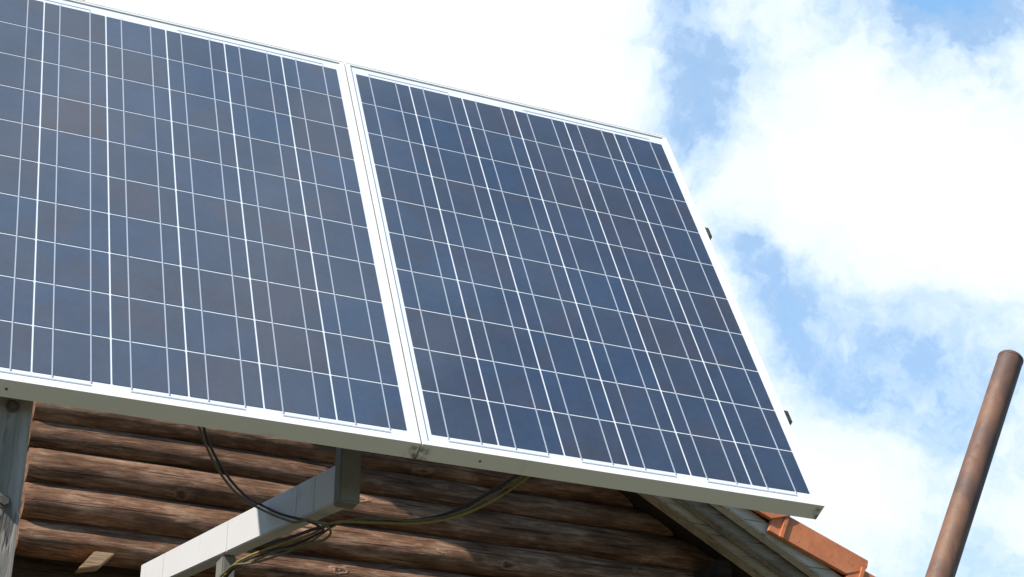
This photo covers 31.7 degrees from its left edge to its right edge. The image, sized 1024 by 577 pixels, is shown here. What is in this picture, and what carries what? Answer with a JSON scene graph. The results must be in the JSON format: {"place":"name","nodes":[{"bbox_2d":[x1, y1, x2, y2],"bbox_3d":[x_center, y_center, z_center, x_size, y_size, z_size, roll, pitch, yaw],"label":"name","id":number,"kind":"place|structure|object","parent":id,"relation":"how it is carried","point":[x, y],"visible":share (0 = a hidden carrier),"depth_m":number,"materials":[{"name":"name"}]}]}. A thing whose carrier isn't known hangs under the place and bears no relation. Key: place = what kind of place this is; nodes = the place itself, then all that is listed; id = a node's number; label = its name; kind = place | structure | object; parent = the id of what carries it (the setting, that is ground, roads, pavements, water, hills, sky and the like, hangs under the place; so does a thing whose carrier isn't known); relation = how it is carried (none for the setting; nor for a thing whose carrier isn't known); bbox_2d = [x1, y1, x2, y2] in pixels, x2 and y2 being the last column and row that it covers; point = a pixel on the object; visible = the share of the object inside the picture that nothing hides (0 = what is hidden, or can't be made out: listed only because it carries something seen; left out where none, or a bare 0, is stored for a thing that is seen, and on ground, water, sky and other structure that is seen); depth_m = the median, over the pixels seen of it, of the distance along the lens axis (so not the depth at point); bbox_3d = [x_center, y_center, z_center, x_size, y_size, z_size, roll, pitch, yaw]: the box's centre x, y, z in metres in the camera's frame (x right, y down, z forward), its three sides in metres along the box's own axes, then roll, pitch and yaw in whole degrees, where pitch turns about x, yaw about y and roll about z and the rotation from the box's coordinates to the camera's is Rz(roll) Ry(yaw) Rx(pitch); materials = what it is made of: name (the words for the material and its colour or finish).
{"place":"outdoors","nodes":[
{"label":"outdoors","id":0,"kind":"place"},
{"bbox_2d":[85,0,1023,576],"label":"sky","id":1,"kind":"structure","parent":0,"point":[853,170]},
{"label":"ground","id":2,"kind":"structure","parent":0,"visible":0},
{"bbox_2d":[0,396,32,576],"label":"wooden post","id":3,"kind":"object","parent":2,"relation":"on","point":[15,418],"visible":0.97,"depth_m":3.53,"materials":[{"name":"grey wood"}]},
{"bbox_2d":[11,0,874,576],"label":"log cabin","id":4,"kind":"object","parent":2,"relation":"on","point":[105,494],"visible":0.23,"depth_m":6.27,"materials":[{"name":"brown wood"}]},
{"bbox_2d":[140,227,791,576],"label":"panel support","id":5,"kind":"object","parent":2,"relation":"on","point":[332,490],"visible":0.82,"depth_m":4.53,"materials":[{"name":"metal"}]},
{"bbox_2d":[0,0,420,458],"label":"solar panel","id":6,"kind":"object","parent":5,"relation":"attached to","point":[189,234],"visible":1,"depth_m":4.10,"materials":[{"name":"glass"}]},
{"bbox_2d":[202,427,324,576],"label":"cable","id":7,"kind":"object","parent":5,"relation":"hanging from","point":[254,501],"visible":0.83,"depth_m":4.27,"materials":[{"name":"black rubber"}]},
{"bbox_2d":[197,426,331,576],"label":"cable","id":8,"kind":"object","parent":5,"relation":"attached to","point":[255,506],"visible":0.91,"depth_m":4.24,"materials":[{"name":"black rubber"}]},
{"bbox_2d":[219,475,523,575],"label":"cable","id":9,"kind":"object","parent":5,"relation":"hanging from","point":[425,519],"visible":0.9,"depth_m":4.14,"materials":[{"name":"black rubber"}]},
{"bbox_2d":[223,476,530,576],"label":"cable","id":10,"kind":"object","parent":5,"relation":"attached to","point":[403,523],"visible":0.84,"depth_m":4.14,"materials":[{"name":"black rubber"}]},
{"bbox_2d":[266,474,519,545],"bbox_3d":[-0.296,0.477,4.194,0.756,0.161,0.124,-14,-29,26],"label":"cable","id":11,"kind":"object","parent":5,"relation":"attached to","point":[504,483],"visible":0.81,"depth_m":4.14,"materials":[{"name":"black rubber"}]},
{"bbox_2d":[344,62,824,518],"bbox_3d":[0.125,-0.043,4.589,0.999,1.523,0.046,11,-54,-21],"label":"solar panel","id":12,"kind":"object","parent":5,"relation":"attached to","point":[565,306],"visible":0.99,"depth_m":4.44,"materials":[{"name":"glass"}]},
{"bbox_2d":[925,350,1023,576],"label":"metal pipe","id":13,"kind":"object","parent":2,"relation":"on","point":[962,506],"visible":1,"depth_m":4.93,"materials":[{"name":"brown metal"}]}
]}

